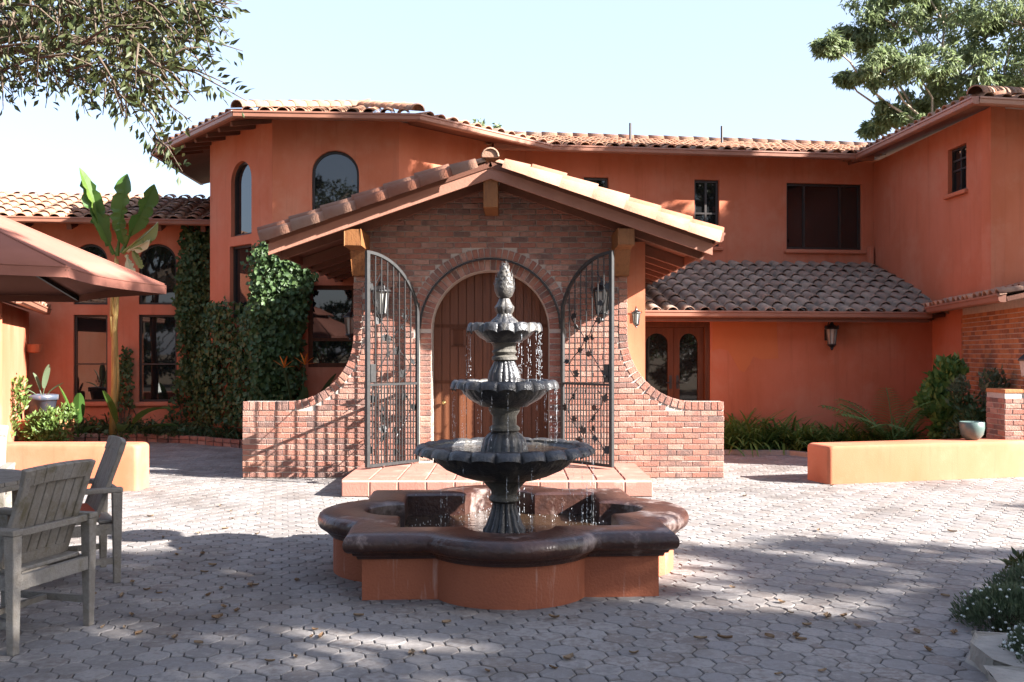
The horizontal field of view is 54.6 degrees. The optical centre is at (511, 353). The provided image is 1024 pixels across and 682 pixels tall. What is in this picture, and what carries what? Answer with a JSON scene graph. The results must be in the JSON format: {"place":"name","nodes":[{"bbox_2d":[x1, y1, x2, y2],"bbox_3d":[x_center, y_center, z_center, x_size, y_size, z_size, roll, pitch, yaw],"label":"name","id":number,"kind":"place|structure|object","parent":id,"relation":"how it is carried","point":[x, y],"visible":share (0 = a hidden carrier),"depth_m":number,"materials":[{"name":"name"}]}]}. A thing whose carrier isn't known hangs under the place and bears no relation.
{"place":"outdoors","nodes":[
{"label":"outdoors","id":0,"kind":"place"},
{"bbox_2d":[6,442,148,490],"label":"garden wall","id":1,"kind":"structure","parent":0,"point":[132,473],"depth_m":11.15,"materials":[{"name":"paint"}]},
{"bbox_2d":[0,437,1023,681],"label":"courtyard paving","id":2,"kind":"structure","parent":0,"point":[884,565],"depth_m":6.19,"materials":[{"name":"grey stone"}]},
{"bbox_2d":[0,425,15,507],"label":"teak armchair","id":3,"kind":"object","parent":2,"relation":"on","point":[5,499],"visible":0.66,"depth_m":8.16,"materials":[{"name":"grey wood"}]},
{"bbox_2d":[0,469,21,492],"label":"round table","id":4,"kind":"object","parent":2,"relation":"on","point":[9,480],"visible":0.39,"depth_m":6.52,"materials":[{"name":"grey wood"}]},
{"bbox_2d":[9,373,31,435],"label":"sunlit bush","id":5,"kind":"object","parent":2,"relation":"on","point":[24,400],"visible":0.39,"depth_m":16.10,"materials":[{"name":"green plant"}]},
{"bbox_2d":[16,419,73,441],"bbox_3d":[-8.050,1.340,17.000,0.800,0.420,0.700,0,0,0],"label":"pot pedestal","id":6,"kind":"object","parent":2,"relation":"on","point":[71,429],"visible":0.12,"depth_m":16.67,"materials":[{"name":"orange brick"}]},
{"bbox_2d":[28,394,59,413],"bbox_3d":[-8.050,0.917,17.000,0.550,0.425,0.550,0,0,0],"label":"flower pot","id":7,"kind":"object","parent":6,"relation":"on","point":[38,401],"visible":0.66,"depth_m":16.81,"materials":[{"name":"grey ceramic"}]},
{"bbox_2d":[20,364,62,394],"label":"potted plant","id":8,"kind":"object","parent":7,"relation":"on","point":[46,374],"visible":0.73,"depth_m":16.99,"materials":[{"name":"green plant"}]},
{"bbox_2d":[0,459,97,655],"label":"teak armchair","id":9,"kind":"object","parent":2,"relation":"on","point":[41,517],"visible":1,"depth_m":5.38,"materials":[{"name":"grey wood"}]},
{"bbox_2d":[18,401,80,441],"bbox_3d":[-7.743,1.181,16.432,1.052,0.772,0.584,0,0,0],"label":"sunlit bush","id":10,"kind":"object","parent":2,"relation":"on","point":[46,423],"visible":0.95,"depth_m":16.38,"materials":[{"name":"green plant"}]},
{"bbox_2d":[12,436,125,589],"bbox_3d":[-3.045,1.069,6.819,0.696,0.963,0.652,0,0,-31],"label":"teak armchair","id":11,"kind":"object","parent":2,"relation":"on","point":[100,489],"visible":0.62,"depth_m":6.71,"materials":[{"name":"grey wood"}]},
{"bbox_2d":[80,503,99,516],"bbox_3d":[-3.077,1.095,6.800,0.420,0.060,0.440,0,0,-31],"label":"seat cushion","id":12,"kind":"object","parent":11,"relation":"on","point":[85,507],"visible":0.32,"depth_m":6.80,"materials":[{"name":"fabric"}]},
{"bbox_2d":[0,215,165,301],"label":"patio umbrella","id":13,"kind":"object","parent":2,"relation":"on","point":[36,266],"visible":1,"depth_m":6.15,"materials":[{"name":"fabric"}]},
{"bbox_2d":[74,433,242,447],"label":"brick curb","id":14,"kind":"structure","parent":2,"relation":"on","point":[214,441],"depth_m":17.11,"materials":[{"name":"red brick"}]},
{"bbox_2d":[89,427,242,439],"bbox_3d":[-6.200,1.440,17.715,6.400,0.020,3.570,0,0,0],"label":"planting bed","id":15,"kind":"object","parent":2,"relation":"on","point":[197,434],"visible":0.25,"depth_m":17.72,"materials":[{"name":"soil"}]},
{"bbox_2d":[59,386,101,436],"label":"paddle plant","id":16,"kind":"object","parent":15,"relation":"on","point":[78,401],"visible":0.69,"depth_m":17.02,"materials":[{"name":"green plant"}]},
{"bbox_2d":[79,168,158,435],"bbox_3d":[-6.786,-0.873,17.262,1.352,4.650,0.516,0,0,0],"label":"banana plant","id":17,"kind":"object","parent":15,"relation":"on","point":[91,199],"visible":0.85,"depth_m":17.26,"materials":[{"name":"green plant"}]},
{"bbox_2d":[117,345,135,423],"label":"ivy","id":18,"kind":"object","parent":15,"relation":"on","point":[126,365],"visible":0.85,"depth_m":18.78,"materials":[{"name":"green plant"}]},
{"bbox_2d":[103,391,177,436],"bbox_3d":[-6.322,1.045,16.870,1.222,0.823,0.718,0,0,-18],"label":"paddle plant","id":19,"kind":"object","parent":15,"relation":"on","point":[114,412],"visible":0.93,"depth_m":16.92,"materials":[{"name":"green plant"}]},
{"bbox_2d":[73,411,242,439],"bbox_3d":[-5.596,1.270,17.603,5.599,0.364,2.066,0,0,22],"label":"border plants","id":20,"kind":"object","parent":15,"relation":"on","point":[231,434],"visible":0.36,"depth_m":17.67,"materials":[{"name":"green plant"}]},
{"bbox_2d":[211,613,222,617],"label":"fallen leaf","id":21,"kind":"object","parent":2,"relation":"on","point":[217,615],"visible":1,"depth_m":5.79,"materials":[{"name":"brown plant"}]},
{"bbox_2d":[233,353,335,428],"bbox_3d":[-3.385,0.725,15.368,2.047,1.463,0.779,0,0,0],"label":"bird of paradise","id":22,"kind":"object","parent":2,"relation":"on","point":[304,394],"visible":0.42,"depth_m":15.41,"materials":[{"name":"green plant"}]},
{"bbox_2d":[242,282,380,477],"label":"brick wing wall","id":23,"kind":"structure","parent":2,"relation":"on","point":[320,435],"depth_m":12.29,"materials":[{"name":"red brick"}]},
{"bbox_2d":[353,613,363,615],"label":"fallen leaf","id":24,"kind":"object","parent":2,"relation":"on","point":[358,614],"visible":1,"depth_m":5.84,"materials":[{"name":"brown plant"}]},
{"bbox_2d":[257,147,724,463],"bbox_3d":[-0.250,-0.415,14.859,5.468,3.929,7.082,0,0,0],"label":"entrance porch","id":25,"kind":"object","parent":2,"relation":"on","point":[447,239],"visible":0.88,"depth_m":12.29,"materials":[{"name":"brick"}]},
{"bbox_2d":[341,306,353,340],"bbox_3d":[-2.133,-0.398,13.288,0.265,0.471,0.204,0,0,23],"label":"wall lantern","id":26,"kind":"object","parent":25,"relation":"attached to","point":[348,319],"depth_m":13.25,"materials":[{"name":"metal"}]},
{"bbox_2d":[370,278,392,321],"bbox_3d":[-1.586,-0.652,12.131,0.240,0.554,0.312,0,0,22],"label":"wall lantern","id":27,"kind":"object","parent":25,"relation":"attached to","point":[384,298],"depth_m":12.04,"materials":[{"name":"metal"}]},
{"bbox_2d":[365,250,419,467],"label":"iron gate","id":28,"kind":"structure","parent":25,"relation":"attached to","point":[370,372],"depth_m":11.88,"materials":[{"name":"metal"}]},
{"bbox_2d":[434,273,547,440],"bbox_3d":[-0.270,0.138,12.744,1.550,2.445,0.152,0,0,0],"label":"door","id":29,"kind":"structure","parent":25,"relation":"in","point":[473,299],"depth_m":12.74,"materials":[{"name":"brown wood"}]},
{"bbox_2d":[590,277,608,321],"bbox_3d":[1.114,-0.652,12.131,0.240,0.554,0.312,0,0,22],"label":"wall lantern","id":30,"kind":"object","parent":25,"relation":"attached to","point":[601,299],"depth_m":12.04,"materials":[{"name":"metal"}]},
{"bbox_2d":[631,306,641,327],"bbox_3d":[1.562,-0.451,12.431,0.120,0.277,0.156,0,0,22],"label":"wall lantern","id":31,"kind":"object","parent":25,"relation":"attached to","point":[636,312],"depth_m":12.39,"materials":[{"name":"metal"}]},
{"bbox_2d":[341,463,652,496],"bbox_3d":[-0.160,1.452,11.479,3.364,0.196,1.602,0,0,0],"label":"entry step","id":32,"kind":"object","parent":2,"relation":"on","point":[632,479],"visible":0.61,"depth_m":10.70,"materials":[{"name":"tile"}]},
{"bbox_2d":[561,250,613,467],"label":"iron gate","id":33,"kind":"structure","parent":32,"relation":"on","point":[607,371],"depth_m":11.78,"materials":[{"name":"metal"}]},
{"bbox_2d":[318,261,688,609],"bbox_3d":[-0.055,0.439,7.210,2.680,2.223,2.680,0,0,-3],"label":"fountain","id":34,"kind":"object","parent":2,"relation":"on","point":[504,538],"visible":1,"depth_m":6.70,"materials":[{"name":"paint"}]},
{"bbox_2d":[0,85,1023,441],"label":"house","id":35,"kind":"structure","parent":2,"relation":"on","point":[896,255],"depth_m":16.97,"materials":[{"name":"paint"}]},
{"bbox_2d":[70,315,107,406],"bbox_3d":[-7.999,0.140,18.848,0.733,1.736,0.192,0,0,-8],"label":"window","id":36,"kind":"structure","parent":35,"relation":"in","point":[91,331],"depth_m":18.92,"materials":[{"name":"glass"}]},
{"bbox_2d":[75,244,107,304],"bbox_3d":[-8.009,-1.500,18.916,0.613,1.154,0.050,0,0,-8],"label":"window","id":37,"kind":"structure","parent":35,"relation":"in","point":[94,249],"depth_m":18.92,"materials":[{"name":"black glass"}]},
{"bbox_2d":[135,315,178,406],"bbox_3d":[-6.785,0.141,19.019,0.815,1.752,0.192,0,0,-8],"label":"window","id":38,"kind":"structure","parent":35,"relation":"in","point":[158,353],"depth_m":19.09,"materials":[{"name":"glass"}]},
{"bbox_2d":[140,244,176,304],"bbox_3d":[-6.795,-1.513,19.087,0.695,1.164,0.050,0,0,-8],"label":"window","id":39,"kind":"structure","parent":35,"relation":"in","point":[158,260],"depth_m":19.09,"materials":[{"name":"black glass"}]},
{"bbox_2d":[164,217,209,421],"bbox_3d":[-5.975,-0.586,18.909,1.262,4.087,0.510,0,0,-8],"label":"ivy","id":40,"kind":"object","parent":35,"relation":"attached to","point":[190,269],"visible":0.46,"depth_m":18.83,"materials":[{"name":"green plant"}]},
{"bbox_2d":[233,244,251,317],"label":"window","id":41,"kind":"structure","parent":35,"relation":"in","point":[240,290],"depth_m":17.21,"materials":[{"name":"black glass"}]},
{"bbox_2d":[235,162,251,235],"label":"window","id":42,"kind":"structure","parent":35,"relation":"in","point":[243,180],"depth_m":17.14,"materials":[{"name":"grey glass"}]},
{"bbox_2d":[186,240,318,428],"bbox_3d":[-4.651,-0.238,16.745,3.308,3.394,0.982,0,0,34],"label":"ivy","id":43,"kind":"object","parent":35,"relation":"attached to","point":[277,305],"visible":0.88,"depth_m":16.11,"materials":[{"name":"green plant"}]},
{"bbox_2d":[308,286,353,366],"bbox_3d":[-2.979,-0.444,16.466,0.784,1.352,0.052,0,0,-4],"label":"window","id":44,"kind":"structure","parent":35,"relation":"in","point":[329,345],"depth_m":16.46,"materials":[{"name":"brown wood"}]},
{"bbox_2d":[312,151,358,209],"bbox_3d":[-2.922,-2.649,16.469,0.774,1.399,0.050,0,0,-4],"label":"window","id":45,"kind":"structure","parent":35,"relation":"in","point":[335,175],"depth_m":16.47,"materials":[{"name":"black glass"}]},
{"bbox_2d":[584,178,607,188],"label":"window","id":46,"kind":"structure","parent":35,"relation":"in","point":[603,182],"depth_m":18.91,"materials":[{"name":"glass"}]},
{"bbox_2d":[645,322,709,400],"bbox_3d":[2.657,0.506,16.464,1.270,2.048,0.134,0,0,-8],"label":"french door","id":47,"kind":"structure","parent":35,"relation":"in","point":[677,360],"depth_m":16.48,"materials":[{"name":"brown wood"}]},
{"bbox_2d":[694,180,722,250],"bbox_3d":[3.753,-2.659,19.145,0.620,1.368,0.192,0,0,-8],"label":"window","id":48,"kind":"structure","parent":35,"relation":"in","point":[705,191],"depth_m":19.21,"materials":[{"name":"glass"}]},
{"bbox_2d":[784,183,865,253],"bbox_3d":[6.125,-2.637,19.477,1.685,1.378,0.190,0,0,-8],"label":"window","id":49,"kind":"structure","parent":35,"relation":"in","point":[819,216],"depth_m":19.55,"materials":[{"name":"brown metal"}]},
{"bbox_2d":[824,322,838,349],"bbox_3d":[5.355,-0.310,16.618,0.228,0.526,0.296,0,0,14],"label":"wall lantern","id":50,"kind":"object","parent":35,"relation":"attached to","point":[830,333],"depth_m":16.53,"materials":[{"name":"metal"}]},
{"bbox_2d":[943,145,967,199],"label":"window","id":51,"kind":"structure","parent":35,"relation":"in","point":[959,154],"depth_m":16.26,"materials":[{"name":"glass"}]},
{"bbox_2d":[563,653,573,658],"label":"fallen leaf","id":52,"kind":"object","parent":2,"relation":"on","point":[570,655],"visible":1,"depth_m":5.03,"materials":[{"name":"beige plant"}]},
{"bbox_2d":[614,282,723,477],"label":"brick wing wall","id":53,"kind":"structure","parent":2,"relation":"on","point":[661,435],"depth_m":12.29,"materials":[{"name":"red brick"}]},
{"bbox_2d":[694,636,706,638],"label":"fallen leaf","id":54,"kind":"object","parent":2,"relation":"on","point":[701,637],"visible":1,"depth_m":5.37,"materials":[{"name":"beige plant"}]},
{"bbox_2d":[717,634,732,637],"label":"fallen leaf","id":55,"kind":"object","parent":2,"relation":"on","point":[725,636],"visible":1,"depth_m":5.38,"materials":[{"name":"brown plant"}]},
{"bbox_2d":[723,449,807,456],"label":"bed curb","id":56,"kind":"structure","parent":2,"relation":"on","point":[779,452],"depth_m":15.13,"materials":[{"name":"brick"}]},
{"bbox_2d":[764,633,774,637],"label":"fallen leaf","id":57,"kind":"object","parent":2,"relation":"on","point":[770,635],"visible":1,"depth_m":5.40,"materials":[{"name":"brown plant"}]},
{"bbox_2d":[792,631,800,636],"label":"fallen leaf","id":58,"kind":"object","parent":2,"relation":"on","point":[796,634],"visible":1,"depth_m":5.43,"materials":[{"name":"brown plant"}]},
{"bbox_2d":[795,637,806,639],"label":"fallen leaf","id":59,"kind":"object","parent":2,"relation":"on","point":[802,638],"visible":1,"depth_m":5.35,"materials":[{"name":"brown plant"}]},
{"bbox_2d":[823,612,831,616],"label":"fallen leaf","id":60,"kind":"object","parent":2,"relation":"on","point":[825,614],"visible":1,"depth_m":5.82,"materials":[{"name":"brown plant"}]},
{"bbox_2d":[808,438,1023,483],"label":"garden wall","id":61,"kind":"structure","parent":2,"relation":"on","point":[884,461],"depth_m":12.05,"materials":[{"name":"paint"}]},
{"bbox_2d":[959,421,984,439],"bbox_3d":[5.833,0.983,12.579,0.300,0.230,0.300,0,0,0],"label":"flower pot","id":62,"kind":"object","parent":61,"relation":"on","point":[972,430],"visible":1,"depth_m":12.47,"materials":[{"name":"grey ceramic"}]},
{"bbox_2d":[965,630,1023,678],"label":"edging stone","id":63,"kind":"object","parent":2,"relation":"on","point":[985,649],"visible":0.63,"depth_m":4.92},
{"bbox_2d":[983,665,1023,681],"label":"edging stone","id":64,"kind":"object","parent":2,"relation":"on","point":[996,673],"visible":1,"depth_m":4.57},
{"bbox_2d":[986,388,1023,439],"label":"brick pier","id":65,"kind":"structure","parent":2,"relation":"on","point":[1005,413],"depth_m":12.62,"materials":[{"name":"red brick"}]},
{"bbox_2d":[1018,354,1023,376],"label":"pier lantern","id":66,"kind":"object","parent":65,"relation":"on","point":[1021,360],"visible":1,"depth_m":12.83,"materials":[{"name":"metal"}]},
{"bbox_2d":[991,610,1023,632],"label":"planting bed","id":67,"kind":"object","parent":2,"relation":"on","point":[997,629],"depth_m":5.65,"materials":[{"name":"soil"}]},
{"bbox_2d":[948,578,1023,632],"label":"alyssum","id":68,"kind":"object","parent":67,"relation":"on","point":[1006,597],"visible":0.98,"depth_m":5.56,"materials":[{"name":"green plant"}]},
{"bbox_2d":[981,559,1023,590],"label":"alyssum","id":69,"kind":"object","parent":67,"relation":"on","point":[1016,574],"visible":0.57,"depth_m":6.26,"materials":[{"name":"green plant"}]},
{"bbox_2d":[997,621,1023,662],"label":"alyssum","id":70,"kind":"object","parent":67,"relation":"on","point":[1016,642],"visible":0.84,"depth_m":4.90,"materials":[{"name":"green plant"}]},
{"bbox_2d":[997,546,1023,569],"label":"dark sprig","id":71,"kind":"object","parent":67,"relation":"on","point":[1018,555],"visible":0.59,"depth_m":6.89,"materials":[{"name":"green plant"}]},
{"bbox_2d":[0,0,1023,198],"label":"sky","id":72,"kind":"structure","parent":0,"point":[689,68],"materials":[{"name":"white"}]},
{"label":"planting bed","id":73,"kind":"structure","parent":0,"visible":0},
{"bbox_2d":[723,408,927,456],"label":"border plants","id":74,"kind":"object","parent":73,"relation":"on","point":[742,435],"visible":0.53,"depth_m":15.41,"materials":[{"name":"green plant"}]},
{"bbox_2d":[818,387,946,440],"bbox_3d":[5.818,1.019,14.882,2.392,0.978,2.001,0,0,0],"label":"young palm","id":75,"kind":"object","parent":73,"relation":"on","point":[875,427],"visible":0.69,"depth_m":14.81,"materials":[{"name":"green plant"}]},
{"bbox_2d":[912,350,968,439],"bbox_3d":[6.264,0.754,14.503,0.775,1.607,1.100,0,0,20],"label":"dark shrub","id":76,"kind":"object","parent":73,"relation":"on","point":[935,383],"visible":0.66,"depth_m":14.44,"materials":[{"name":"green plant"}]},
{"bbox_2d":[940,391,986,438],"bbox_3d":[6.456,1.030,13.601,0.989,1.056,0.884,0,0,0],"label":"grey shrub","id":77,"kind":"object","parent":73,"relation":"on","point":[969,411],"visible":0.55,"depth_m":13.57,"materials":[{"name":"green plant"}]},
{"bbox_2d":[944,363,1012,437],"bbox_3d":[6.687,0.844,13.727,1.237,1.424,0.852,0,0,-33],"label":"grey shrub","id":78,"kind":"object","parent":73,"relation":"on","point":[997,380],"visible":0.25,"depth_m":13.59,"materials":[{"name":"green plant"}]},
{"label":"ground","id":79,"kind":"structure","parent":0,"visible":0},
{"bbox_2d":[0,0,254,186],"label":"oak tree","id":80,"kind":"object","parent":79,"relation":"on","point":[131,21],"visible":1,"depth_m":7.02,"materials":[{"name":"green plant"}]},
{"bbox_2d":[469,117,501,128],"bbox_3d":[-0.975,-3.229,33.887,1.379,9.669,0.971,0,0,24],"label":"distant tree","id":81,"kind":"object","parent":79,"relation":"on","point":[495,125],"visible":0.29,"depth_m":33.75,"materials":[{"name":"green plant"}]},
{"bbox_2d":[807,0,1023,141],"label":"eucalyptus tree","id":82,"kind":"object","parent":79,"relation":"on","point":[838,43],"visible":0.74,"depth_m":26.65,"materials":[{"name":"green plant"}]}
]}

